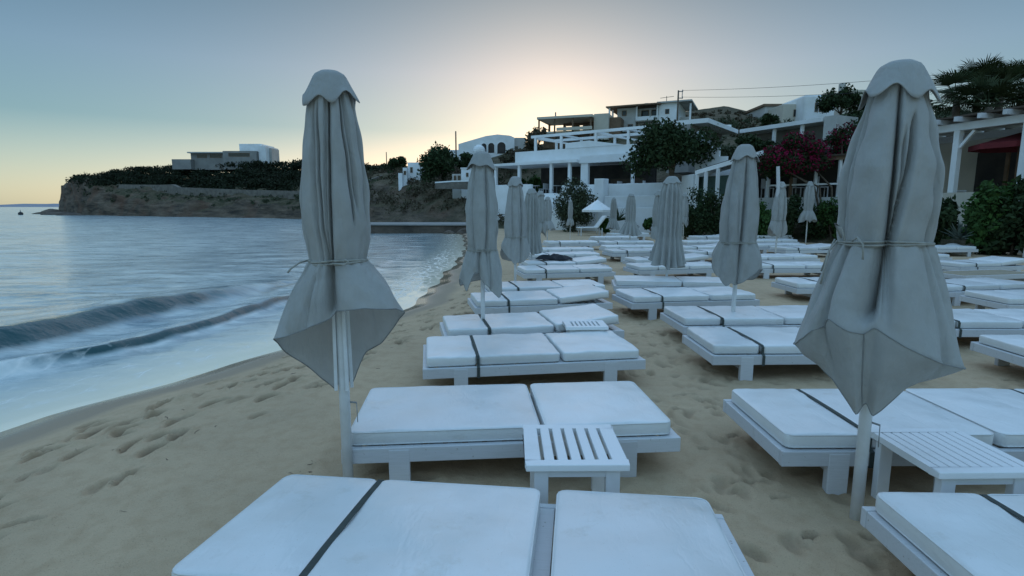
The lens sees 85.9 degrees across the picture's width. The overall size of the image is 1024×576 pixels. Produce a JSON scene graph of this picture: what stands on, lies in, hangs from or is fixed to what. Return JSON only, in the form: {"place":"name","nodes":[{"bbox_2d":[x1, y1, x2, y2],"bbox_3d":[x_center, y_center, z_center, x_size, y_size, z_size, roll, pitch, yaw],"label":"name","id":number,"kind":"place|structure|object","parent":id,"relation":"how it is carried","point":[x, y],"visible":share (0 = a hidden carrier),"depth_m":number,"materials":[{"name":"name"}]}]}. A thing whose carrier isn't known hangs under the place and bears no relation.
{"place":"outdoors","nodes":[
{"label":"outdoors","id":0,"kind":"place"},
{"bbox_2d":[0,207,465,431],"bbox_3d":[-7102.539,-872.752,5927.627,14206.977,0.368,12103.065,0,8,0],"label":"sea","id":1,"kind":"structure","parent":0,"point":[95,308],"depth_m":11.60,"materials":[{"name":"liquid"}]},
{"bbox_2d":[370,222,465,233],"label":"jetty","id":2,"kind":"object","parent":1,"relation":"in","point":[410,227],"visible":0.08,"depth_m":38.79,"materials":[{"name":"concrete"}]},
{"bbox_2d":[0,229,1023,575],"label":"beach sand","id":3,"kind":"structure","parent":0,"point":[76,483],"depth_m":3.55,"materials":[{"name":"sand"}]},
{"bbox_2d":[273,69,404,477],"bbox_3d":[-0.930,0.196,2.998,0.687,2.637,0.471,-3,9,-17],"label":"beach umbrella","id":4,"kind":"object","parent":3,"relation":"on","point":[343,313],"visible":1,"depth_m":2.82,"materials":[{"name":"grey fabric"}]},
{"bbox_2d":[365,161,513,225],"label":"dry scrub","id":5,"kind":"object","parent":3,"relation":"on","point":[397,170],"visible":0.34,"depth_m":60.73,"materials":[{"name":"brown plant"}]},
{"bbox_2d":[171,474,753,575],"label":"sun lounger","id":6,"kind":"object","parent":3,"relation":"on","point":[301,525],"visible":1,"depth_m":2.10,"materials":[{"name":"white paint"}]},
{"bbox_2d":[459,151,501,321],"bbox_3d":[-0.357,-0.231,6.254,0.494,2.571,0.408,0,8,-3],"label":"beach umbrella","id":7,"kind":"object","parent":3,"relation":"on","point":[481,262],"visible":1,"depth_m":6.06,"materials":[{"name":"fabric"}]},
{"bbox_2d":[341,381,680,480],"bbox_3d":[-0.017,0.937,3.647,1.990,0.401,0.870,-1,8,-5],"label":"sun lounger","id":8,"kind":"object","parent":3,"relation":"on","point":[403,424],"visible":0.89,"depth_m":3.33,"materials":[{"name":"fabric"}]},
{"bbox_2d":[500,176,529,280],"bbox_3d":[0.057,-0.701,9.679,0.533,2.477,0.429,-4,10,-28],"label":"beach umbrella","id":9,"kind":"object","parent":3,"relation":"on","point":[515,248],"visible":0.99,"depth_m":9.48,"materials":[{"name":"fabric"}]},
{"bbox_2d":[440,304,623,337],"bbox_3d":[0.194,0.502,6.369,1.990,0.467,0.878,-2,9,-11],"label":"sun lounger","id":10,"kind":"object","parent":3,"relation":"on","point":[544,322],"visible":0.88,"depth_m":6.14,"materials":[{"name":"fabric"}]},
{"bbox_2d":[524,188,542,259],"bbox_3d":[0.459,-1.212,13.383,0.586,2.384,0.530,-1,9,-9],"label":"beach umbrella","id":11,"kind":"object","parent":3,"relation":"on","point":[532,218],"visible":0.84,"depth_m":13.18,"materials":[{"name":"fabric"}]},
{"bbox_2d":[423,330,645,385],"bbox_3d":[0.160,0.700,5.254,1.990,0.401,0.878,-1,8,-9],"label":"sun lounger","id":12,"kind":"object","parent":3,"relation":"on","point":[583,351],"visible":0.98,"depth_m":4.92,"materials":[{"name":"fabric"}]},
{"bbox_2d":[467,284,612,313],"bbox_3d":[0.386,0.243,8.124,1.990,0.467,0.878,-2,9,-11],"label":"sun lounger","id":13,"kind":"object","parent":3,"relation":"on","point":[524,301],"visible":0.9,"depth_m":7.80,"materials":[{"name":"fabric"}]},
{"bbox_2d":[537,191,545,237],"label":"beach umbrella","id":14,"kind":"object","parent":3,"relation":"on","point":[542,209],"visible":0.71,"depth_m":18.38,"materials":[{"name":"fabric"}]},
{"bbox_2d":[485,279,608,291],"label":"sun lounger","id":15,"kind":"object","parent":3,"relation":"on","point":[544,285],"visible":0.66,"depth_m":9.08,"materials":[{"name":"fabric"}]},
{"bbox_2d":[544,197,554,240],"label":"beach umbrella","id":16,"kind":"object","parent":3,"relation":"on","point":[549,224],"visible":0.84,"depth_m":21.30,"materials":[{"name":"fabric"}]},
{"bbox_2d":[519,255,608,266],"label":"sun lounger","id":17,"kind":"object","parent":3,"relation":"on","point":[594,259],"visible":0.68,"depth_m":12.91,"materials":[{"name":"fabric"}]},
{"bbox_2d":[527,251,600,259],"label":"sun lounger","id":18,"kind":"object","parent":3,"relation":"on","point":[573,254],"visible":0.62,"depth_m":15.18,"materials":[{"name":"fabric"}]},
{"bbox_2d":[517,264,615,283],"bbox_3d":[1.131,-0.275,11.864,1.990,0.401,0.878,-2,9,-11],"label":"sun lounger","id":19,"kind":"object","parent":3,"relation":"on","point":[599,272],"visible":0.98,"depth_m":11.53,"materials":[{"name":"fabric"}]},
{"bbox_2d":[542,246,595,251],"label":"sun lounger","id":20,"kind":"object","parent":3,"relation":"on","point":[558,249],"visible":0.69,"depth_m":17.01,"materials":[{"name":"fabric"}]},
{"bbox_2d":[542,240,598,247],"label":"sun lounger","id":21,"kind":"object","parent":3,"relation":"on","point":[570,243],"visible":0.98,"depth_m":20.46,"materials":[{"name":"white paint"}]},
{"bbox_2d":[552,177,597,231],"bbox_3d":[4.134,-5.194,35.734,3.000,4.055,2.956,6,10,36],"label":"rounded bush","id":22,"kind":"object","parent":3,"relation":"on","point":[580,198],"visible":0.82,"depth_m":35.19,"materials":[{"name":"green plant"}]},
{"bbox_2d":[523,424,629,503],"bbox_3d":[0.315,1.028,2.918,0.508,0.435,0.500,0,8,-1],"label":"side table","id":23,"kind":"object","parent":3,"relation":"on","point":[599,467],"visible":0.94,"depth_m":2.77,"materials":[{"name":"paint"}]},
{"bbox_2d":[562,320,608,331],"bbox_3d":[0.773,0.592,5.874,0.447,0.435,0.340,0,8,-2],"label":"side table","id":24,"kind":"object","parent":3,"relation":"on","point":[582,325],"visible":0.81,"depth_m":5.74,"materials":[{"name":"paint"}]},
{"bbox_2d":[495,178,681,231],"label":"terrace wall","id":25,"kind":"structure","parent":3,"relation":"on","point":[607,192],"depth_m":36.95,"materials":[{"name":"paint"}]},
{"bbox_2d":[582,200,609,233],"bbox_3d":[5.061,-4.133,32.748,1.755,2.218,1.755,2,9,11],"label":"open parasol","id":26,"kind":"object","parent":3,"relation":"on","point":[597,206],"visible":0.86,"depth_m":32.12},
{"bbox_2d":[606,197,619,229],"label":"beach umbrella","id":27,"kind":"object","parent":3,"relation":"on","point":[613,224],"visible":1,"depth_m":27.18,"materials":[{"name":"fabric"}]},
{"bbox_2d":[589,236,638,241],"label":"sun lounger","id":28,"kind":"object","parent":3,"relation":"on","point":[604,238],"visible":0.97,"depth_m":23.69,"materials":[{"name":"white paint"}]},
{"bbox_2d":[598,240,653,245],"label":"sun lounger","id":29,"kind":"object","parent":3,"relation":"on","point":[632,242],"visible":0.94,"depth_m":20.46,"materials":[{"name":"white paint"}]},
{"bbox_2d":[599,244,653,250],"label":"sun lounger","id":30,"kind":"object","parent":3,"relation":"on","point":[602,247],"visible":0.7,"depth_m":18.05,"materials":[{"name":"white paint"}]},
{"bbox_2d":[602,248,651,261],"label":"sun lounger","id":31,"kind":"object","parent":3,"relation":"on","point":[621,254],"visible":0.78,"depth_m":16.32,"materials":[{"name":"white paint"}]},
{"bbox_2d":[618,193,641,239],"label":"beach umbrella","id":32,"kind":"object","parent":3,"relation":"on","point":[630,227],"visible":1,"depth_m":21.28,"materials":[{"name":"fabric"}]},
{"bbox_2d":[650,190,660,239],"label":"beach umbrella","id":33,"kind":"object","parent":3,"relation":"on","point":[653,235],"visible":0.46,"depth_m":15.72,"materials":[{"name":"fabric"}]},
{"bbox_2d":[622,253,710,263],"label":"sun lounger","id":34,"kind":"object","parent":3,"relation":"on","point":[692,257],"visible":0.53,"depth_m":13.72,"materials":[{"name":"fabric"}]},
{"bbox_2d":[648,176,686,276],"bbox_3d":[2.873,-0.782,10.147,0.691,2.511,0.626,3,9,15],"label":"beach umbrella","id":35,"kind":"object","parent":3,"relation":"on","point":[667,251],"visible":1,"depth_m":9.93,"materials":[{"name":"fabric"}]},
{"bbox_2d":[623,261,713,276],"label":"sun lounger","id":36,"kind":"object","parent":3,"relation":"on","point":[705,269],"visible":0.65,"depth_m":12.12,"materials":[{"name":"fabric"}]},
{"bbox_2d":[611,275,729,290],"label":"sun lounger","id":37,"kind":"object","parent":3,"relation":"on","point":[630,281],"visible":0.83,"depth_m":9.59,"materials":[{"name":"fabric"}]},
{"bbox_2d":[682,193,688,239],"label":"beach umbrella","id":38,"kind":"object","parent":3,"relation":"on","point":[685,210],"visible":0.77,"depth_m":26.45,"materials":[{"name":"fabric"}]},
{"bbox_2d":[612,286,759,319],"bbox_3d":[2.629,0.229,8.445,1.990,0.401,0.878,-1,8,-9],"label":"sun lounger","id":39,"kind":"object","parent":3,"relation":"on","point":[650,301],"visible":0.97,"depth_m":8.10,"materials":[{"name":"fabric"}]},
{"bbox_2d":[682,184,716,238],"bbox_3d":[9.197,-3.516,27.265,2.100,3.197,1.577,0,8,0],"label":"hedge shrub","id":40,"kind":"object","parent":3,"relation":"on","point":[689,231],"visible":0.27,"depth_m":27.03,"materials":[{"name":"green plant"}]},
{"bbox_2d":[689,187,723,234],"bbox_3d":[9.481,-3.341,26.526,2.094,3.068,1.567,0,8,0],"label":"hedge shrub","id":41,"kind":"object","parent":3,"relation":"on","point":[708,220],"visible":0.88,"depth_m":26.38,"materials":[{"name":"green plant"}]},
{"bbox_2d":[695,131,730,176],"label":"stair wall","id":42,"kind":"structure","parent":3,"relation":"on","point":[717,157],"depth_m":32.16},
{"bbox_2d":[681,150,766,226],"bbox_3d":[11.660,-5.109,30.269,2.430,4.473,5.953,-5,10,-32],"label":"white pergola","id":43,"kind":"object","parent":3,"relation":"on","point":[706,181],"visible":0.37,"depth_m":30.11,"materials":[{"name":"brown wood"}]},
{"bbox_2d":[660,305,807,333],"bbox_3d":[2.946,0.469,6.820,1.990,0.401,0.878,0,8,-2],"label":"sun lounger","id":44,"kind":"object","parent":3,"relation":"on","point":[681,319],"visible":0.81,"depth_m":6.53,"materials":[{"name":"fabric"}]},
{"bbox_2d":[712,144,762,311],"bbox_3d":[2.708,-0.336,6.621,0.584,2.710,0.469,4,9,22],"label":"beach umbrella","id":45,"kind":"object","parent":3,"relation":"on","point":[736,257],"visible":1,"depth_m":6.40,"materials":[{"name":"fabric"}]},
{"bbox_2d":[682,327,815,380],"bbox_3d":[2.843,0.655,5.558,1.990,0.401,0.878,0,8,-1],"label":"sun lounger","id":46,"kind":"object","parent":3,"relation":"on","point":[743,350],"visible":0.53,"depth_m":5.18,"materials":[{"name":"fabric"}]},
{"bbox_2d":[757,200,771,238],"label":"hedge shrub","id":47,"kind":"object","parent":3,"relation":"on","point":[765,215],"visible":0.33,"depth_m":24.68,"materials":[{"name":"green plant"}]},
{"bbox_2d":[767,182,786,253],"bbox_3d":[8.010,-1.817,16.599,0.559,2.734,0.450,-1,8,-15],"label":"beach umbrella","id":48,"kind":"object","parent":3,"relation":"on","point":[777,227],"visible":0.96,"depth_m":16.41,"materials":[{"name":"fabric"}]},
{"bbox_2d":[757,243,805,253],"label":"sun lounger","id":49,"kind":"object","parent":3,"relation":"on","point":[764,247],"visible":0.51,"depth_m":18.86,"materials":[{"name":"white paint"}]},
{"bbox_2d":[761,253,819,261],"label":"sun lounger","id":50,"kind":"object","parent":3,"relation":"on","point":[790,257],"visible":0.65,"depth_m":14.49,"materials":[{"name":"fabric"}]},
{"bbox_2d":[760,261,822,278],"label":"sun lounger","id":51,"kind":"object","parent":3,"relation":"on","point":[806,267],"visible":0.61,"depth_m":12.24,"materials":[{"name":"white paint"}]},
{"bbox_2d":[785,193,803,237],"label":"hedge shrub","id":52,"kind":"object","parent":3,"relation":"on","point":[794,211],"visible":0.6,"depth_m":24.93,"materials":[{"name":"green plant"}]},
{"bbox_2d":[771,277,818,297],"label":"sun lounger","id":53,"kind":"object","parent":3,"relation":"on","point":[804,286],"visible":0.38,"depth_m":9.55,"materials":[{"name":"fabric"}]},
{"bbox_2d":[768,243,831,254],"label":"sun lounger","id":54,"kind":"object","parent":3,"relation":"on","point":[818,248],"visible":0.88,"depth_m":17.48,"materials":[{"name":"fabric"}]},
{"bbox_2d":[798,181,816,242],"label":"beach umbrella","id":55,"kind":"object","parent":3,"relation":"on","point":[807,214],"visible":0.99,"depth_m":24.07,"materials":[{"name":"fabric"}]},
{"bbox_2d":[756,119,859,204],"bbox_3d":[14.562,-5.029,25.926,6.724,6.012,3.144,0,8,0],"label":"bougainvillea","id":56,"kind":"object","parent":3,"relation":"on","point":[789,159],"visible":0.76,"depth_m":25.24,"materials":[{"name":"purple plant"}]},
{"bbox_2d":[800,200,833,239],"bbox_3d":[13.766,-2.808,25.192,1.322,2.409,1.672,2,9,15],"label":"hedge shrub","id":57,"kind":"object","parent":3,"relation":"on","point":[814,229],"visible":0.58,"depth_m":24.75,"materials":[{"name":"green plant"}]},
{"bbox_2d":[814,197,837,242],"bbox_3d":[14.318,-2.825,24.630,1.660,2.602,1.700,0,8,0],"label":"hedge shrub","id":58,"kind":"object","parent":3,"relation":"on","point":[831,227],"visible":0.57,"depth_m":24.34,"materials":[{"name":"green plant"}]},
{"bbox_2d":[723,388,1023,494],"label":"sun lounger","id":59,"kind":"object","parent":3,"relation":"on","point":[779,426],"visible":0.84,"depth_m":3.33,"materials":[{"name":"fabric"}]},
{"bbox_2d":[793,59,965,520],"bbox_3d":[1.807,0.244,2.743,0.717,2.617,0.592,6,10,34],"label":"beach umbrella","id":60,"kind":"object","parent":3,"relation":"on","point":[876,333],"visible":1,"depth_m":2.51,"materials":[{"name":"grey fabric"}]},
{"bbox_2d":[850,105,1023,252],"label":"timber pergola","id":61,"kind":"object","parent":3,"relation":"on","point":[969,172],"visible":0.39,"depth_m":22.73,"materials":[{"name":"white paint"}]},
{"bbox_2d":[973,152,1016,191],"bbox_3d":[21.288,-4.853,24.149,0.077,2.247,1.800,-2,9,-14],"label":"dark doorway","id":62,"kind":"structure","parent":61,"relation":"in","point":[989,166],"depth_m":24.25,"materials":[{"name":"black"}]},
{"bbox_2d":[968,132,1021,185],"bbox_3d":[19.171,-4.566,20.924,2.772,2.620,2.772,-3,9,-22],"label":"red parasol","id":63,"kind":"object","parent":61,"relation":"on","point":[1011,143],"visible":0.78,"depth_m":20.72,"materials":[{"name":"fabric"}]},
{"bbox_2d":[860,492,1023,575],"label":"sun lounger","id":64,"kind":"object","parent":3,"relation":"on","point":[939,534],"visible":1,"depth_m":2.23,"materials":[{"name":"white paint"}]},
{"bbox_2d":[934,194,960,244],"bbox_3d":[15.043,-2.084,19.708,1.286,2.570,1.933,0,8,0],"label":"leafy bush","id":65,"kind":"object","parent":3,"relation":"on","point":[949,212],"visible":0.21,"depth_m":19.14,"materials":[{"name":"green plant"}]},
{"bbox_2d":[871,428,1023,498],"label":"side table","id":66,"kind":"object","parent":3,"relation":"on","point":[949,459],"visible":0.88,"depth_m":2.76,"materials":[{"name":"paint"}]},
{"bbox_2d":[938,220,973,239],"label":"agave","id":67,"kind":"object","parent":3,"relation":"on","point":[956,235],"visible":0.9,"depth_m":18.81,"materials":[{"name":"green plant"}]},
{"bbox_2d":[935,245,978,256],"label":"sun lounger","id":68,"kind":"object","parent":3,"relation":"on","point":[957,249],"visible":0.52,"depth_m":17.82,"materials":[{"name":"white paint"}]},
{"bbox_2d":[940,256,1023,270],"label":"sun lounger","id":69,"kind":"object","parent":3,"relation":"on","point":[995,262],"visible":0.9,"depth_m":12.77,"materials":[{"name":"fabric"}]},
{"bbox_2d":[943,269,1023,280],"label":"sun lounger","id":70,"kind":"object","parent":3,"relation":"on","point":[994,274],"visible":0.61,"depth_m":11.39,"materials":[{"name":"fabric"}]},
{"bbox_2d":[945,277,1023,305],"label":"sun lounger","id":71,"kind":"object","parent":3,"relation":"on","point":[957,288],"visible":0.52,"depth_m":9.18,"materials":[{"name":"fabric"}]},
{"bbox_2d":[952,309,1023,337],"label":"sun lounger","id":72,"kind":"object","parent":3,"relation":"on","point":[973,322],"visible":0.34,"depth_m":6.24,"materials":[{"name":"fabric"}]},
{"bbox_2d":[955,389,1023,408],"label":"sun lounger","id":73,"kind":"object","parent":3,"relation":"on","point":[1013,397],"visible":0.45,"depth_m":3.71,"materials":[{"name":"fabric"}]},
{"bbox_2d":[960,178,1020,254],"bbox_3d":[16.096,-2.146,18.571,1.841,3.031,1.431,-5,10,-30],"label":"leafy bush","id":74,"kind":"object","parent":3,"relation":"on","point":[978,219],"visible":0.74,"depth_m":18.25,"materials":[{"name":"green plant"}]},
{"bbox_2d":[959,290,1023,308],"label":"sun lounger","id":75,"kind":"object","parent":3,"relation":"on","point":[999,299],"visible":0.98,"depth_m":8.11,"materials":[{"name":"fabric"}]},
{"bbox_2d":[970,335,1023,366],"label":"sun lounger","id":76,"kind":"object","parent":3,"relation":"on","point":[1004,350],"visible":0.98,"depth_m":5.34,"materials":[{"name":"fabric"}]},
{"bbox_2d":[972,174,1023,255],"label":"leafy bush","id":77,"kind":"object","parent":3,"relation":"on","point":[1008,241],"visible":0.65,"depth_m":18.03,"materials":[{"name":"green plant"}]},
{"bbox_2d":[1000,190,1023,252],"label":"leafy bush","id":78,"kind":"object","parent":3,"relation":"on","point":[1013,215],"visible":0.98,"depth_m":17.64,"materials":[{"name":"green plant"}]},
{"bbox_2d":[0,0,1023,204],"label":"sky","id":79,"kind":"structure","parent":0,"point":[87,86],"materials":[{"name":"blue"}]},
{"bbox_2d":[58,106,1009,245],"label":"hillside","id":80,"kind":"structure","parent":0,"point":[100,203],"depth_m":91.40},
{"bbox_2d":[65,177,299,209],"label":"cliff scrub","id":81,"kind":"object","parent":80,"relation":"on","point":[220,199],"visible":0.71,"depth_m":102.05,"materials":[{"name":"green plant"}]},
{"bbox_2d":[117,184,299,198],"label":"stone wall","id":82,"kind":"structure","parent":80,"relation":"on","point":[172,189],"depth_m":103.74,"materials":[{"name":"stone"}]},
{"bbox_2d":[172,144,279,171],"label":"modern house","id":83,"kind":"structure","parent":80,"relation":"on","point":[211,160],"depth_m":121.47,"materials":[{"name":"paint"}]},
{"bbox_2d":[65,158,407,190],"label":"headland wood","id":84,"kind":"object","parent":80,"relation":"on","point":[279,175],"visible":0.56,"depth_m":113.69,"materials":[{"name":"green plant"}]},
{"bbox_2d":[398,162,423,190],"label":"stepped white house","id":85,"kind":"structure","parent":80,"relation":"on","point":[408,172],"depth_m":64.56,"materials":[{"name":"paint"}]},
{"bbox_2d":[416,140,462,192],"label":"dark tree","id":86,"kind":"object","parent":80,"relation":"on","point":[438,161],"visible":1,"depth_m":55.63,"materials":[{"name":"green plant"}]},
{"bbox_2d":[435,180,468,188],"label":"stone wall","id":87,"kind":"structure","parent":80,"relation":"on","point":[460,184],"depth_m":50.13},
{"bbox_2d":[452,168,471,198],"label":"white house","id":88,"kind":"structure","parent":80,"relation":"on","point":[463,175],"depth_m":51.30,"materials":[{"name":"paint"}]},
{"bbox_2d":[450,134,524,164],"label":"white house","id":89,"kind":"structure","parent":80,"relation":"on","point":[494,145],"depth_m":79.82,"materials":[{"name":"paint"}]},
{"bbox_2d":[498,148,533,162],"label":"bush","id":90,"kind":"object","parent":80,"relation":"on","point":[509,157],"visible":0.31,"depth_m":60.55,"materials":[{"name":"green plant"}]},
{"bbox_2d":[524,126,548,150],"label":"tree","id":91,"kind":"object","parent":80,"relation":"on","point":[529,143],"visible":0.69,"depth_m":63.79,"materials":[{"name":"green plant"}]},
{"bbox_2d":[494,125,660,192],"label":"beach restaurant","id":92,"kind":"structure","parent":80,"relation":"on","point":[587,162],"depth_m":42.26,"materials":[{"name":"paint"}]},
{"bbox_2d":[537,112,623,148],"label":"brown house","id":93,"kind":"structure","parent":80,"relation":"on","point":[588,122],"depth_m":70.31,"materials":[{"name":"paint"}]},
{"bbox_2d":[606,96,697,133],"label":"white two storey house","id":94,"kind":"structure","parent":80,"relation":"on","point":[632,115],"depth_m":70.55,"materials":[{"name":"paint"}]},
{"bbox_2d":[619,116,722,179],"bbox_3d":[9.261,-6.667,32.851,5.718,7.207,4.692,0,8,0],"label":"round tree","id":95,"kind":"object","parent":80,"relation":"on","point":[670,144],"visible":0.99,"depth_m":31.71,"materials":[{"name":"green plant"}]},
{"bbox_2d":[685,109,758,136],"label":"hilltop scrub","id":96,"kind":"object","parent":80,"relation":"on","point":[704,114],"visible":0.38,"depth_m":72.59,"materials":[{"name":"green plant"}]},
{"bbox_2d":[730,133,777,150],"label":"bush","id":97,"kind":"object","parent":80,"relation":"on","point":[756,142],"visible":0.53,"depth_m":36.08,"materials":[{"name":"green plant"}]},
{"bbox_2d":[521,106,993,179],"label":"hill scrub","id":98,"kind":"object","parent":80,"relation":"on","point":[733,123],"visible":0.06,"depth_m":61.57,"materials":[{"name":"green plant"}]},
{"bbox_2d":[663,115,857,174],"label":"house","id":99,"kind":"structure","parent":80,"relation":"on","point":[820,127],"depth_m":38.79,"materials":[{"name":"paint"}]},
{"bbox_2d":[744,104,781,116],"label":"white house","id":100,"kind":"structure","parent":80,"relation":"on","point":[760,110],"depth_m":72.39,"materials":[{"name":"paint"}]},
{"bbox_2d":[768,104,795,122],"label":"white house","id":101,"kind":"structure","parent":80,"relation":"on","point":[786,112],"depth_m":67.65,"materials":[{"name":"paint"}]},
{"bbox_2d":[757,149,846,209],"bbox_3d":[14.642,-5.281,27.576,6.601,3.200,2.600,8,12,44],"label":"veranda","id":102,"kind":"object","parent":80,"relation":"on","point":[830,176],"visible":0.28,"depth_m":27.33,"materials":[{"name":"white wood"}]},
{"bbox_2d":[784,95,833,120],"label":"white house","id":103,"kind":"structure","parent":80,"relation":"on","point":[806,106],"depth_m":65.68,"materials":[{"name":"paint"}]},
{"bbox_2d":[815,83,866,114],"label":"dark tree","id":104,"kind":"object","parent":80,"relation":"on","point":[850,100],"visible":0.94,"depth_m":57.27,"materials":[{"name":"green plant"}]},
{"bbox_2d":[929,64,1004,116],"bbox_3d":[25.628,-10.549,31.843,4.548,4.589,4.518,0,8,0],"label":"fan palm","id":105,"kind":"object","parent":80,"relation":"on","point":[951,78],"visible":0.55,"depth_m":31.46,"materials":[{"name":"green plant"}]},
{"bbox_2d":[934,54,1018,112],"bbox_3d":[28.410,-11.752,33.885,4.670,4.686,4.085,0,8,0],"label":"fan palm","id":106,"kind":"object","parent":80,"relation":"on","point":[978,65],"visible":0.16,"depth_m":32.76,"materials":[{"name":"green plant"}]},
{"bbox_2d":[943,69,1023,131],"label":"fan palm","id":107,"kind":"object","parent":80,"relation":"on","point":[1007,88],"visible":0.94,"depth_m":29.70,"materials":[{"name":"green plant"}]},
{"bbox_2d":[960,60,1023,113],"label":"fan palm","id":108,"kind":"object","parent":80,"relation":"on","point":[1002,71],"visible":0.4,"depth_m":30.95,"materials":[{"name":"green plant"}]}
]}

